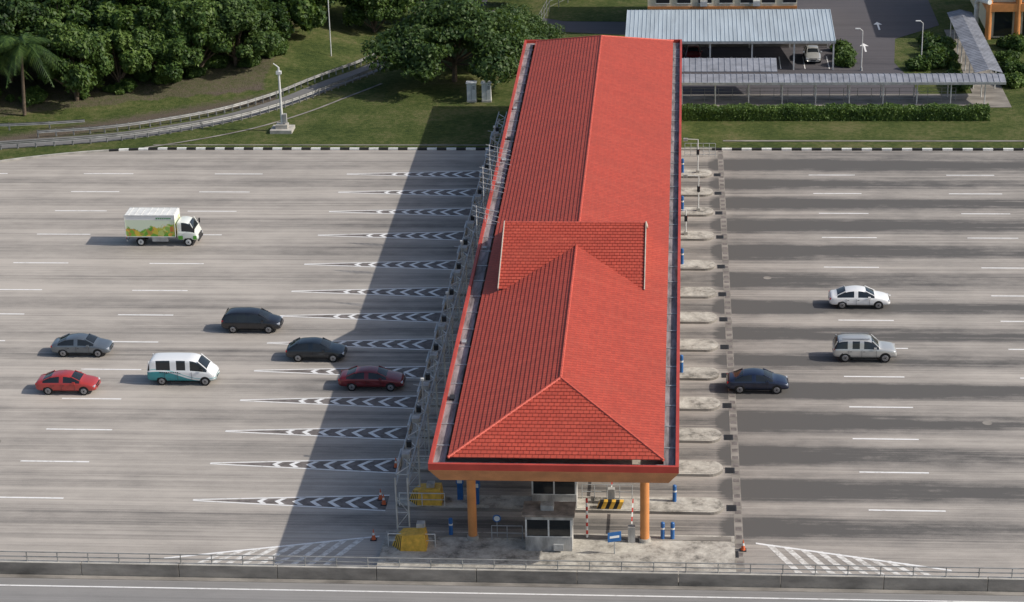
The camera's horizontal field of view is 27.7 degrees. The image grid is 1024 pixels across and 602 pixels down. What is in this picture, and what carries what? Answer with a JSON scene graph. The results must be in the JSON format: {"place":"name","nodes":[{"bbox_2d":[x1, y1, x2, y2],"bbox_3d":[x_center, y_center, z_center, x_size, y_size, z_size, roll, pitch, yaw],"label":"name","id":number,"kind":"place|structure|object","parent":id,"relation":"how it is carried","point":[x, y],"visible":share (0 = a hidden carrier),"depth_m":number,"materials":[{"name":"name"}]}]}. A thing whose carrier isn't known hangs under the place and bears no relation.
{"place":"outdoors","nodes":[
{"label":"outdoors","id":0,"kind":"place"},
{"bbox_2d":[0,56,384,148],"bbox_3d":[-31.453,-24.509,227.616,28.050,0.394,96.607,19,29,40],"label":"access road","id":1,"kind":"structure","parent":0,"point":[328,81],"depth_m":212.82,"materials":[{"name":"asphalt"}]},
{"bbox_2d":[0,150,1023,583],"bbox_3d":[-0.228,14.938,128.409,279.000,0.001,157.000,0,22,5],"label":"road","id":2,"kind":"structure","parent":0,"point":[928,246],"depth_m":155.87,"materials":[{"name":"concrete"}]},
{"bbox_2d":[35,370,100,394],"bbox_3d":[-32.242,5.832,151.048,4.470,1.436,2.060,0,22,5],"label":"sedan car","id":3,"kind":"object","parent":2,"relation":"on","point":[48,383],"visible":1,"depth_m":150.37,"materials":[{"name":"red paint"}]},
{"bbox_2d":[51,333,113,357],"bbox_3d":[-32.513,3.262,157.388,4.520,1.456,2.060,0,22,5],"label":"sedan car","id":4,"kind":"object","parent":2,"relation":"on","point":[66,344],"visible":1,"depth_m":156.70,"materials":[{"name":"grey paint"}]},
{"bbox_2d":[124,207,202,245],"bbox_3d":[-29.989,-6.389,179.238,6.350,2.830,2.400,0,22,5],"label":"box truck","id":5,"kind":"object","parent":2,"relation":"on","point":[155,224],"visible":1,"depth_m":178.39,"materials":[{"name":"white paint"}]},
{"bbox_2d":[147,352,219,385],"bbox_3d":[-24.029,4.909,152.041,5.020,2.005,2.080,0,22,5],"label":"passenger van","id":6,"kind":"object","parent":2,"relation":"on","point":[163,368],"visible":1,"depth_m":151.31,"materials":[{"name":"white paint"}]},
{"bbox_2d":[221,307,283,333],"bbox_3d":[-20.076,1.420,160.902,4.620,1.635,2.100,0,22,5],"label":"minivan car","id":7,"kind":"object","parent":2,"relation":"on","point":[234,319],"visible":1,"depth_m":160.19,"materials":[{"name":"black paint"}]},
{"bbox_2d":[286,337,347,362],"bbox_3d":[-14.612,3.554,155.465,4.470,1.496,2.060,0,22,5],"label":"hatchback car","id":8,"kind":"object","parent":2,"relation":"on","point":[298,349],"visible":1,"depth_m":154.78,"materials":[{"name":"paint"}]},
{"bbox_2d":[193,171,479,510],"bbox_3d":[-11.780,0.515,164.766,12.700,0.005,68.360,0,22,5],"label":"chevron marking","id":9,"kind":"object","parent":2,"relation":"on","point":[367,502],"visible":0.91,"depth_m":153.48,"materials":[{"name":"white paint"}]},
{"bbox_2d":[338,365,405,391],"bbox_3d":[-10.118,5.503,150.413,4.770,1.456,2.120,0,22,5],"label":"sedan car","id":10,"kind":"object","parent":2,"relation":"on","point":[352,378],"visible":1,"depth_m":149.71,"materials":[{"name":"red paint"}]},
{"bbox_2d":[0,559,1023,591],"bbox_3d":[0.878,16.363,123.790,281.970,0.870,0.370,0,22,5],"label":"parapet wall","id":11,"kind":"structure","parent":2,"relation":"on","point":[550,576],"depth_m":123.66,"materials":[{"name":"concrete"}]},
{"bbox_2d":[0,551,1023,577],"bbox_3d":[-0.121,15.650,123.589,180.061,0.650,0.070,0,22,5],"label":"metal railing","id":12,"kind":"object","parent":11,"relation":"on","point":[525,564],"visible":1,"depth_m":123.49,"materials":[{"name":"metal"}]},
{"bbox_2d":[0,574,1023,595],"bbox_3d":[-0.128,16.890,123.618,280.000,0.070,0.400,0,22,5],"label":"gutter strip","id":13,"kind":"object","parent":2,"relation":"on","point":[517,585],"visible":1,"depth_m":123.55,"materials":[{"name":"concrete"}]},
{"bbox_2d":[0,147,1023,161],"bbox_3d":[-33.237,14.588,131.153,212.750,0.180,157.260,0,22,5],"label":"kerb","id":14,"kind":"structure","parent":2,"relation":"on","point":[336,148],"depth_m":201.99,"materials":[{"name":"concrete"}]},
{"bbox_2d":[0,173,1023,511],"bbox_3d":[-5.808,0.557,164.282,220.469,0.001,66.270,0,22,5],"label":"lane marking","id":15,"kind":"object","parent":2,"relation":"on","point":[234,211],"visible":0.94,"depth_m":159.75,"materials":[{"name":"white paint"}]},
{"bbox_2d":[377,531,735,577],"bbox_3d":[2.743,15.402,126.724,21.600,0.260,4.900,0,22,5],"label":"toll island","id":16,"kind":"structure","parent":2,"relation":"on","point":[657,548],"depth_m":126.67,"materials":[{"name":"concrete"}]},
{"bbox_2d":[392,527,428,551],"bbox_3d":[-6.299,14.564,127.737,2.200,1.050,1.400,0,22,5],"label":"crash cushion","id":17,"kind":"object","parent":16,"relation":"on","point":[411,539],"visible":1,"depth_m":127.23,"materials":[{"name":"yellow paint"}]},
{"bbox_2d":[522,501,575,550],"bbox_3d":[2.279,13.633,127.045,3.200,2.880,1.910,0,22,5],"label":"toll booth","id":18,"kind":"object","parent":16,"relation":"on","point":[548,525],"visible":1,"depth_m":126.45,"materials":[{"name":"white metal"}]},
{"bbox_2d":[527,520,569,536],"bbox_3d":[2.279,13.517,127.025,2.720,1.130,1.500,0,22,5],"label":"windows","id":19,"kind":"structure","parent":18,"relation":"in","point":[534,527],"depth_m":126.32,"materials":[{"name":"black glass"}]},
{"bbox_2d":[428,35,681,543],"bbox_3d":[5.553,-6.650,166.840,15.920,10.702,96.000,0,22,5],"label":"toll plaza canopy","id":20,"kind":"object","parent":16,"relation":"on","point":[565,364],"visible":1,"depth_m":144.81,"materials":[{"name":"red tile"}]},
{"bbox_2d":[480,167,503,215],"bbox_3d":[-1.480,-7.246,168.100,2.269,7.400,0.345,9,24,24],"label":"antenna mast","id":21,"kind":"object","parent":20,"relation":"attached to","point":[489,184],"visible":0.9,"depth_m":167.07,"materials":[{"name":"white metal"}]},
{"bbox_2d":[608,531,620,553],"bbox_3d":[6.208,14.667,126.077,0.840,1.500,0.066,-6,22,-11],"label":"information sign","id":22,"kind":"object","parent":16,"relation":"on","point":[614,537],"visible":1,"depth_m":125.90,"materials":[{"name":"metal"}]},
{"bbox_2d":[628,499,634,542],"bbox_3d":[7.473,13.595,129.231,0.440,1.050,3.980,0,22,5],"label":"boom gate","id":23,"kind":"structure","parent":16,"relation":"on","point":[631,533],"depth_m":127.44,"materials":[{"name":"metal"}]},
{"bbox_2d":[164,536,951,574],"bbox_3d":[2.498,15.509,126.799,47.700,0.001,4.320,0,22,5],"label":"hatched marking","id":24,"kind":"object","parent":2,"relation":"on","point":[778,553],"visible":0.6,"depth_m":126.82,"materials":[{"name":"paint"}]},
{"bbox_2d":[397,495,723,514],"bbox_3d":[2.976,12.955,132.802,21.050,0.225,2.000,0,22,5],"label":"toll island","id":25,"kind":"structure","parent":2,"relation":"on","point":[689,506],"depth_m":132.47,"materials":[{"name":"concrete"}]},
{"bbox_2d":[409,482,443,505],"bbox_3d":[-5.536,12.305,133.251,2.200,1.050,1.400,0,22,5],"label":"crash cushion","id":26,"kind":"object","parent":25,"relation":"on","point":[438,488],"visible":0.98,"depth_m":132.74,"materials":[{"name":"yellow paint"}]},
{"bbox_2d":[387,112,506,546],"bbox_3d":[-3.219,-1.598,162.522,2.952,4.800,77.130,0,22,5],"label":"lane sign gantry","id":27,"kind":"object","parent":25,"relation":"on","point":[404,454],"visible":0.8,"depth_m":146.89,"materials":[{"name":"metal"}]},
{"bbox_2d":[456,480,463,499],"bbox_3d":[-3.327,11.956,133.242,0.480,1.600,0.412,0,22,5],"label":"card reader","id":28,"kind":"object","parent":25,"relation":"on","point":[459,483],"visible":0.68,"depth_m":133.12,"materials":[{"name":"blue paint"}]},
{"bbox_2d":[531,481,577,507],"bbox_3d":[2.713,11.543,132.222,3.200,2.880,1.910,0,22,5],"label":"toll booth","id":29,"kind":"object","parent":25,"relation":"on","point":[554,491],"visible":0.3,"depth_m":131.64,"materials":[{"name":"white metal"}]},
{"bbox_2d":[533,481,576,493],"bbox_3d":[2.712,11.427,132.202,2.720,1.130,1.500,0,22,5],"label":"windows","id":30,"kind":"structure","parent":29,"relation":"in","point":[539,487],"depth_m":131.55,"materials":[{"name":"black glass"}]},
{"bbox_2d":[582,484,632,498],"bbox_3d":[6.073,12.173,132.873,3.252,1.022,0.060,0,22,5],"label":"handrail","id":31,"kind":"object","parent":25,"relation":"on","point":[594,491],"visible":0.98,"depth_m":132.80,"materials":[{"name":"metal"}]},
{"bbox_2d":[597,499,623,508],"bbox_3d":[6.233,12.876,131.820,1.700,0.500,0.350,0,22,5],"label":"hazard block","id":32,"kind":"structure","parent":25,"relation":"on","point":[610,504],"depth_m":131.67,"materials":[{"name":"black paint"}]},
{"bbox_2d":[405,458,722,476],"bbox_3d":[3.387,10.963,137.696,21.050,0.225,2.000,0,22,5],"label":"toll island","id":33,"kind":"structure","parent":2,"relation":"on","point":[694,468],"depth_m":136.94,"materials":[{"name":"concrete"}]},
{"bbox_2d":[414,426,721,442],"bbox_3d":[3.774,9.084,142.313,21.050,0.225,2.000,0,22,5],"label":"toll island","id":34,"kind":"structure","parent":2,"relation":"on","point":[699,435],"depth_m":141.49,"materials":[{"name":"concrete"}]},
{"bbox_2d":[424,395,720,410],"bbox_3d":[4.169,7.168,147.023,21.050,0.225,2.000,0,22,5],"label":"toll island","id":35,"kind":"structure","parent":2,"relation":"on","point":[699,404],"depth_m":146.15,"materials":[{"name":"concrete"}]},
{"bbox_2d":[431,366,719,380],"bbox_3d":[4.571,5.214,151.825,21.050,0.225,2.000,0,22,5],"label":"toll island","id":36,"kind":"structure","parent":2,"relation":"on","point":[699,373],"depth_m":150.89,"materials":[{"name":"concrete"}]},
{"bbox_2d":[439,338,717,351],"bbox_3d":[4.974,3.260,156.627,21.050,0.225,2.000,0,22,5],"label":"toll island","id":37,"kind":"structure","parent":2,"relation":"on","point":[698,345],"depth_m":155.71,"materials":[{"name":"concrete"}]},
{"bbox_2d":[448,311,716,323],"bbox_3d":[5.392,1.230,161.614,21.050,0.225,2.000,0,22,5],"label":"toll island","id":38,"kind":"structure","parent":2,"relation":"on","point":[698,317],"depth_m":160.65,"materials":[{"name":"concrete"}]},
{"bbox_2d":[454,286,716,298],"bbox_3d":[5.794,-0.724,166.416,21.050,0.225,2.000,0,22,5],"label":"toll island","id":39,"kind":"structure","parent":2,"relation":"on","point":[697,292],"depth_m":165.42,"materials":[{"name":"concrete"}]},
{"bbox_2d":[461,259,715,270],"bbox_3d":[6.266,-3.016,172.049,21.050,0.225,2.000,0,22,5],"label":"toll island","id":40,"kind":"structure","parent":2,"relation":"on","point":[697,265],"depth_m":171.00,"materials":[{"name":"concrete"}]},
{"bbox_2d":[469,231,714,240],"bbox_3d":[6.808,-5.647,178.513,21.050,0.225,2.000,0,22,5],"label":"toll island","id":41,"kind":"structure","parent":2,"relation":"on","point":[699,235],"depth_m":177.43,"materials":[{"name":"concrete"}]},
{"bbox_2d":[477,207,713,216],"bbox_3d":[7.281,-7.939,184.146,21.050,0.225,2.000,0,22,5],"label":"toll island","id":42,"kind":"structure","parent":2,"relation":"on","point":[702,212],"depth_m":183.05,"materials":[{"name":"concrete"}]},
{"bbox_2d":[482,187,712,196],"bbox_3d":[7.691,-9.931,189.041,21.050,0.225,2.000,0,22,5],"label":"toll island","id":43,"kind":"structure","parent":2,"relation":"on","point":[692,192],"depth_m":188.00,"materials":[{"name":"concrete"}]},
{"bbox_2d":[488,169,711,177],"bbox_3d":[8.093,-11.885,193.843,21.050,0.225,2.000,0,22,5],"label":"toll island","id":44,"kind":"structure","parent":2,"relation":"on","point":[703,173],"depth_m":192.83,"materials":[{"name":"concrete"}]},
{"bbox_2d":[714,150,744,571],"bbox_3d":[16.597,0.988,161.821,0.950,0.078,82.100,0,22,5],"label":"drain grate","id":45,"kind":"object","parent":2,"relation":"on","point":[734,470],"visible":0.94,"depth_m":150.65,"materials":[{"name":"concrete"}]},
{"bbox_2d":[726,368,788,393],"bbox_3d":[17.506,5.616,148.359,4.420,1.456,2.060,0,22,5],"label":"sedan car","id":46,"kind":"object","parent":2,"relation":"on","point":[740,381],"visible":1,"depth_m":147.68,"materials":[{"name":"blue paint"}]},
{"bbox_2d":[828,285,889,308],"bbox_3d":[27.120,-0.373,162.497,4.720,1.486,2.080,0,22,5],"label":"sedan car","id":47,"kind":"object","parent":2,"relation":"on","point":[842,297],"visible":1,"depth_m":161.80,"materials":[{"name":"white paint"}]},
{"bbox_2d":[832,333,896,362],"bbox_3d":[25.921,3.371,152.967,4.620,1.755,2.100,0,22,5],"label":"suv car","id":48,"kind":"object","parent":2,"relation":"on","point":[846,347],"visible":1,"depth_m":152.26,"materials":[{"name":"silver metal"}]},
{"bbox_2d":[0,0,1023,159],"bbox_3d":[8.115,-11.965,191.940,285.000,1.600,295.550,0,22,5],"label":"grass verge","id":49,"kind":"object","parent":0,"point":[395,109],"depth_m":214.32,"materials":[{"name":"plant"}]},
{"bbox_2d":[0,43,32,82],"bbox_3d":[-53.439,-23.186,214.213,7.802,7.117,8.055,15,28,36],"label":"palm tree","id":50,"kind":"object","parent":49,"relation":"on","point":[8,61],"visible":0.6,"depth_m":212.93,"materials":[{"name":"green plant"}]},
{"bbox_2d":[18,89,37,106],"bbox_3d":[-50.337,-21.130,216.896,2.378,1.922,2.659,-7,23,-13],"label":"shrub","id":51,"kind":"object","parent":49,"relation":"on","point":[30,97],"visible":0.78,"depth_m":216.38,"materials":[{"name":"green plant"}]},
{"bbox_2d":[0,33,67,114],"bbox_3d":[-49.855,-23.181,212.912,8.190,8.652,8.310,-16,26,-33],"label":"palm tree","id":52,"kind":"object","parent":49,"relation":"on","point":[22,43],"visible":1,"depth_m":211.31,"materials":[{"name":"green plant"}]},
{"bbox_2d":[12,0,102,73],"bbox_3d":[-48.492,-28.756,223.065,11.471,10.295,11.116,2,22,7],"label":"broadleaf tree","id":53,"kind":"object","parent":49,"relation":"on","point":[76,14],"visible":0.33,"depth_m":220.22,"materials":[{"name":"green plant"}]},
{"bbox_2d":[23,0,100,12],"bbox_3d":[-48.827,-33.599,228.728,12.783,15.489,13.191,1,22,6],"label":"broadleaf tree","id":54,"kind":"object","parent":49,"relation":"on","point":[86,4],"visible":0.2,"depth_m":225.43,"materials":[{"name":"green plant"}]},
{"bbox_2d":[36,20,113,100],"bbox_3d":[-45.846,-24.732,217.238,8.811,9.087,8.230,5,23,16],"label":"broadleaf tree","id":55,"kind":"object","parent":49,"relation":"on","point":[72,40],"visible":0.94,"depth_m":214.69,"materials":[{"name":"green plant"}]},
{"bbox_2d":[86,9,152,88],"bbox_3d":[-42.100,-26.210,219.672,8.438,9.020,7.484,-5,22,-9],"label":"broadleaf tree","id":56,"kind":"object","parent":49,"relation":"on","point":[133,57],"visible":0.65,"depth_m":218.07,"materials":[{"name":"green plant"}]},
{"bbox_2d":[85,0,153,67],"bbox_3d":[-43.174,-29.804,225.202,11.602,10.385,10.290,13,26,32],"label":"broadleaf tree","id":57,"kind":"object","parent":49,"relation":"on","point":[101,11],"visible":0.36,"depth_m":221.62,"materials":[{"name":"green plant"}]},
{"bbox_2d":[113,77,137,91],"bbox_3d":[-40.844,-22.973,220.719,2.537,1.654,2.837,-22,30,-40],"label":"shrub","id":58,"kind":"object","parent":49,"relation":"on","point":[129,85],"visible":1,"depth_m":220.25,"materials":[{"name":"green plant"}]},
{"bbox_2d":[133,68,151,81],"bbox_3d":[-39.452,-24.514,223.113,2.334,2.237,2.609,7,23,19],"label":"shrub","id":59,"kind":"object","parent":49,"relation":"on","point":[142,76],"visible":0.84,"depth_m":222.28,"materials":[{"name":"green plant"}]},
{"bbox_2d":[115,6,193,80],"bbox_3d":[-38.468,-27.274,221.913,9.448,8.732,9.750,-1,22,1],"label":"broadleaf tree","id":60,"kind":"object","parent":49,"relation":"on","point":[165,49],"visible":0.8,"depth_m":219.37,"materials":[{"name":"green plant"}]},
{"bbox_2d":[150,70,172,84],"bbox_3d":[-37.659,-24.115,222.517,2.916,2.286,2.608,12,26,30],"label":"shrub","id":61,"kind":"object","parent":49,"relation":"on","point":[165,81],"visible":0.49,"depth_m":221.90,"materials":[{"name":"green plant"}]},
{"bbox_2d":[153,0,235,67],"bbox_3d":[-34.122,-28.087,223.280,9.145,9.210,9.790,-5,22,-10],"label":"broadleaf tree","id":62,"kind":"object","parent":49,"relation":"on","point":[197,14],"visible":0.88,"depth_m":220.60,"materials":[{"name":"green plant"}]},
{"bbox_2d":[184,65,207,78],"bbox_3d":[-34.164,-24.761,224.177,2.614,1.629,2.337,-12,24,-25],"label":"shrub","id":63,"kind":"object","parent":49,"relation":"on","point":[191,71],"visible":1,"depth_m":223.70,"materials":[{"name":"green plant"}]},
{"bbox_2d":[210,54,229,68],"bbox_3d":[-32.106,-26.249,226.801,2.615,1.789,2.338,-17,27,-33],"label":"shrub","id":64,"kind":"object","parent":49,"relation":"on","point":[215,58],"visible":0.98,"depth_m":226.33,"materials":[{"name":"green plant"}]},
{"bbox_2d":[193,0,284,65],"bbox_3d":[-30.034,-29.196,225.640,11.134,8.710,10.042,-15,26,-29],"label":"broadleaf tree","id":65,"kind":"object","parent":49,"relation":"on","point":[238,16],"visible":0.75,"depth_m":222.92,"materials":[{"name":"green plant"}]},
{"bbox_2d":[246,56,261,67],"bbox_3d":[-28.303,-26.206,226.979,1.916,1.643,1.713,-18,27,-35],"label":"shrub","id":66,"kind":"object","parent":49,"relation":"on","point":[253,61],"visible":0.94,"depth_m":226.63,"materials":[{"name":"green plant"}]},
{"bbox_2d":[145,83,381,147],"bbox_3d":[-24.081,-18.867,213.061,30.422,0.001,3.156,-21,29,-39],"label":"concrete drain","id":67,"kind":"object","parent":49,"relation":"on","point":[273,122],"visible":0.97,"depth_m":211.38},
{"bbox_2d":[236,0,294,43],"bbox_3d":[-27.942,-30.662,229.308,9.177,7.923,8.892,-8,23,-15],"label":"broadleaf tree","id":68,"kind":"object","parent":49,"relation":"on","point":[280,16],"visible":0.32,"depth_m":228.30,"materials":[{"name":"green plant"}]},
{"bbox_2d":[270,63,294,133],"bbox_3d":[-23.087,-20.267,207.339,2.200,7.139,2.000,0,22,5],"label":"light mast","id":69,"kind":"object","parent":49,"relation":"on","point":[283,126],"visible":1,"depth_m":207.80,"materials":[{"name":"white metal"}]},
{"bbox_2d":[263,0,327,31],"bbox_3d":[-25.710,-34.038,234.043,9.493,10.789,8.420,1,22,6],"label":"broadleaf tree","id":70,"kind":"object","parent":49,"relation":"on","point":[306,15],"visible":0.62,"depth_m":231.74,"materials":[{"name":"green plant"}]},
{"bbox_2d":[342,0,406,31],"bbox_3d":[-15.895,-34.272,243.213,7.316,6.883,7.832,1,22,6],"label":"broadleaf tree","id":71,"kind":"object","parent":49,"relation":"on","point":[385,10],"visible":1,"depth_m":241.16,"materials":[{"name":"green plant"}]},
{"bbox_2d":[392,0,460,13],"bbox_3d":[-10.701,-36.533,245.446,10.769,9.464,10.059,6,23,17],"label":"broadleaf tree","id":72,"kind":"object","parent":49,"relation":"on","point":[402,4],"visible":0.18,"depth_m":242.20,"materials":[{"name":"green plant"}]},
{"bbox_2d":[360,0,531,87],"bbox_3d":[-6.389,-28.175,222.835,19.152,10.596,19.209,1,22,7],"label":"spreading tree","id":73,"kind":"object","parent":49,"relation":"on","point":[413,41],"visible":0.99,"depth_m":218.29,"materials":[{"name":"green plant"}]},
{"bbox_2d":[466,81,476,101],"bbox_3d":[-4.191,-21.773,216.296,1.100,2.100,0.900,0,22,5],"label":"utility cabinet","id":74,"kind":"object","parent":49,"relation":"on","point":[471,92],"visible":1,"depth_m":215.98,"materials":[{"name":"metal"}]},
{"bbox_2d":[481,81,491,101],"bbox_3d":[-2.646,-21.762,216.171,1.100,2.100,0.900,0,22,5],"label":"utility cabinet","id":75,"kind":"object","parent":49,"relation":"on","point":[486,93],"visible":1,"depth_m":215.85,"materials":[{"name":"metal"}]},
{"bbox_2d":[464,3,565,48],"bbox_3d":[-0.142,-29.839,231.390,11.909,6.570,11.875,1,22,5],"label":"spreading tree","id":76,"kind":"object","parent":49,"relation":"on","point":[538,27],"visible":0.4,"depth_m":230.22,"materials":[{"name":"green plant"}]},
{"bbox_2d":[153,140,1023,145],"bbox_3d":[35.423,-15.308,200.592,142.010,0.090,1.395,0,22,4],"label":"verge drain","id":77,"kind":"object","parent":49,"relation":"on","point":[723,141],"visible":0.7,"depth_m":201.31,"materials":[{"name":"concrete"}]},
{"bbox_2d":[924,47,951,69],"bbox_3d":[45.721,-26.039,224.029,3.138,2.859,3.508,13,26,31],"label":"shrub","id":78,"kind":"object","parent":49,"relation":"on","point":[937,58],"visible":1,"depth_m":223.33,"materials":[{"name":"green plant"}]},
{"bbox_2d":[0,578,1023,601],"bbox_3d":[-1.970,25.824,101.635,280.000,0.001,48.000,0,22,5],"label":"frontage road","id":79,"kind":"structure","parent":0,"point":[50,594],"depth_m":123.02,"materials":[{"name":"asphalt"}]},
{"bbox_2d":[0,584,995,601],"bbox_3d":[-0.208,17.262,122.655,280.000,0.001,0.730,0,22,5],"label":"edge line","id":80,"kind":"object","parent":79,"relation":"on","point":[499,593],"visible":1,"depth_m":122.70,"materials":[{"name":"white paint"}]},
{"bbox_2d":[477,0,938,93],"bbox_3d":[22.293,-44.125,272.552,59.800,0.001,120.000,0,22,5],"label":"car park","id":81,"kind":"structure","parent":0,"point":[896,18],"depth_m":233.56,"materials":[{"name":"asphalt"}]},
{"bbox_2d":[486,0,647,21],"bbox_3d":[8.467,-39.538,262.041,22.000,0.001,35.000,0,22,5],"label":"grass island","id":82,"kind":"structure","parent":81,"relation":"on","point":[596,10],"depth_m":252.00,"materials":[{"name":"plant"}]},
{"bbox_2d":[684,44,702,57],"bbox_3d":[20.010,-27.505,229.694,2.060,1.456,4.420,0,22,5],"label":"sedan car","id":83,"kind":"object","parent":81,"relation":"on","point":[692,50],"visible":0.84,"depth_m":228.66,"materials":[{"name":"red paint"}]},
{"bbox_2d":[648,0,796,9],"bbox_3d":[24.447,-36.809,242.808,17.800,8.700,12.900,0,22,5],"label":"office building","id":84,"kind":"structure","parent":81,"relation":"on","point":[714,4],"depth_m":237.55,"materials":[{"name":"paint"}]},
{"bbox_2d":[648,0,796,8],"bbox_3d":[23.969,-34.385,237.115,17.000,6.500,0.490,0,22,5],"label":"windows","id":85,"kind":"structure","parent":84,"relation":"in","point":[703,3],"depth_m":237.44,"materials":[{"name":"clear glass"}]},
{"bbox_2d":[625,9,835,69],"bbox_3d":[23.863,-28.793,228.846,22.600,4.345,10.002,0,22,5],"label":"carport","id":86,"kind":"object","parent":81,"relation":"on","point":[752,28],"visible":0.82,"depth_m":227.95,"materials":[{"name":"white metal"}]},
{"bbox_2d":[803,45,821,62],"bbox_3d":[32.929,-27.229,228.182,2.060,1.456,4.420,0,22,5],"label":"sedan car","id":87,"kind":"object","parent":81,"relation":"on","point":[811,53],"visible":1,"depth_m":227.02,"materials":[{"name":"silver metal"}]},
{"bbox_2d":[832,44,857,57],"bbox_3d":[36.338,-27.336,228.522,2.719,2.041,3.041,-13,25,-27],"label":"shrub","id":88,"kind":"object","parent":81,"relation":"on","point":[838,48],"visible":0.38,"depth_m":227.98,"materials":[{"name":"green plant"}]},
{"bbox_2d":[834,50,856,67],"bbox_3d":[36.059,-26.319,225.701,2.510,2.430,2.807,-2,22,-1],"label":"shrub","id":89,"kind":"object","parent":81,"relation":"on","point":[845,58],"visible":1,"depth_m":224.90,"materials":[{"name":"green plant"}]},
{"bbox_2d":[683,94,963,105],"bbox_3d":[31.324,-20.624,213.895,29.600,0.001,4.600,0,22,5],"label":"footpath","id":90,"kind":"structure","parent":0,"point":[724,99],"depth_m":214.27,"materials":[{"name":"concrete"}]},
{"bbox_2d":[704,88,955,101],"bbox_3d":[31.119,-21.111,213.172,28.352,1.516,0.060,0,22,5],"label":"boundary fence","id":91,"kind":"object","parent":90,"relation":"on","point":[857,98],"visible":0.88,"depth_m":212.88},
{"bbox_2d":[682,9,1005,104],"bbox_3d":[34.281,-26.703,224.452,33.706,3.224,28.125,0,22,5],"label":"covered walkway","id":92,"kind":"structure","parent":90,"relation":"on","point":[976,47],"depth_m":213.11,"materials":[{"name":"metal"}]},
{"bbox_2d":[944,30,1010,106],"bbox_3d":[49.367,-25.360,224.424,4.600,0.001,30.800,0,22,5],"label":"footpath","id":93,"kind":"structure","parent":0,"point":[996,97],"depth_m":214.99,"materials":[{"name":"concrete"}]},
{"bbox_2d":[970,0,1023,39],"bbox_3d":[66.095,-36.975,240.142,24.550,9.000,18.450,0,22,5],"label":"orange building","id":94,"kind":"structure","parent":0,"point":[1000,18],"depth_m":233.98,"materials":[{"name":"paint"}]},
{"bbox_2d":[974,0,991,22],"bbox_3d":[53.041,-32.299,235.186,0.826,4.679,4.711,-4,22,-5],"label":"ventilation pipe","id":95,"kind":"object","parent":94,"relation":"attached to","point":[976,9],"visible":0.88,"depth_m":236.69,"materials":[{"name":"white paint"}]},
{"label":"ground","id":96,"kind":"structure","parent":0,"visible":0},
{"bbox_2d":[0,0,63,81],"bbox_3d":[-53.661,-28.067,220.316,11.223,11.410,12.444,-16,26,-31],"label":"broadleaf tree","id":97,"kind":"object","parent":96,"relation":"on","point":[20,14],"visible":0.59,"depth_m":217.29,"materials":[{"name":"green plant"}]},
{"bbox_2d":[0,119,84,129],"bbox_3d":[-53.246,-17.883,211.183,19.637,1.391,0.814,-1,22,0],"label":"guard rail","id":98,"kind":"object","parent":96,"relation":"on","point":[42,123],"visible":0.88,"depth_m":210.99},
{"bbox_2d":[122,0,212,21],"bbox_3d":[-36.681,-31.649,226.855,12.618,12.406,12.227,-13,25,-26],"label":"broadleaf tree","id":99,"kind":"object","parent":96,"relation":"on","point":[163,7],"visible":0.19,"depth_m":223.93,"materials":[{"name":"green plant"}]},
{"bbox_2d":[0,64,383,149],"bbox_3d":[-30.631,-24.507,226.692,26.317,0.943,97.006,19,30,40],"label":"guard rail","id":100,"kind":"object","parent":96,"relation":"on","point":[169,128],"visible":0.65,"depth_m":209.41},
{"bbox_2d":[37,53,376,137],"bbox_3d":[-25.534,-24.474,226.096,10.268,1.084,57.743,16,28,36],"label":"guard rail","id":101,"kind":"object","parent":96,"relation":"on","point":[239,104],"visible":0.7,"depth_m":213.36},
{"bbox_2d":[681,102,990,121],"bbox_3d":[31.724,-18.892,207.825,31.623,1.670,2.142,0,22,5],"label":"hedge","id":102,"kind":"object","parent":96,"relation":"on","point":[790,111],"visible":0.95,"depth_m":207.24,"materials":[{"name":"green plant"}]},
{"bbox_2d":[904,54,931,70],"bbox_3d":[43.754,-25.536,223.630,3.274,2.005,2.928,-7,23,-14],"label":"shrub","id":103,"kind":"object","parent":96,"relation":"on","point":[918,63],"visible":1,"depth_m":223.09,"materials":[{"name":"green plant"}]},
{"bbox_2d":[915,31,937,45],"bbox_3d":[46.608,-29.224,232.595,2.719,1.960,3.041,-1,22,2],"label":"shrub","id":104,"kind":"object","parent":96,"relation":"on","point":[927,37],"visible":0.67,"depth_m":232.38,"materials":[{"name":"green plant"}]},
{"bbox_2d":[919,40,950,52],"bbox_3d":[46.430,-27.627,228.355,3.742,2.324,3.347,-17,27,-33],"label":"shrub","id":105,"kind":"object","parent":96,"relation":"on","point":[932,44],"visible":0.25,"depth_m":227.97,"materials":[{"name":"green plant"}]},
{"bbox_2d":[927,35,955,49],"bbox_3d":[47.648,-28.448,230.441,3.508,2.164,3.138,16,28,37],"label":"shrub","id":106,"kind":"object","parent":96,"relation":"on","point":[940,39],"visible":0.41,"depth_m":230.00,"materials":[{"name":"green plant"}]},
{"bbox_2d":[938,45,958,63],"bbox_3d":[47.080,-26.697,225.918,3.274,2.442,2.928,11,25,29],"label":"shrub","id":107,"kind":"object","parent":96,"relation":"on","point":[953,54],"visible":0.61,"depth_m":225.11,"materials":[{"name":"green plant"}]},
{"bbox_2d":[998,56,1022,72],"bbox_3d":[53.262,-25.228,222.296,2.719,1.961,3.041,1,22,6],"label":"shrub","id":108,"kind":"object","parent":96,"relation":"on","point":[1007,64],"visible":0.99,"depth_m":221.70,"materials":[{"name":"green plant"}]},
{"bbox_2d":[1002,31,1023,53],"bbox_3d":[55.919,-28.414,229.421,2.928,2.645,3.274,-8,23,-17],"label":"shrub","id":109,"kind":"object","parent":96,"relation":"on","point":[1013,42],"visible":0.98,"depth_m":229.08,"materials":[{"name":"green plant"}]},
{"bbox_2d":[1004,71,1023,88],"bbox_3d":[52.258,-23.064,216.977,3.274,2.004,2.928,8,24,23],"label":"shrub","id":110,"kind":"object","parent":96,"relation":"on","point":[1015,80],"visible":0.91,"depth_m":216.33,"materials":[{"name":"green plant"}]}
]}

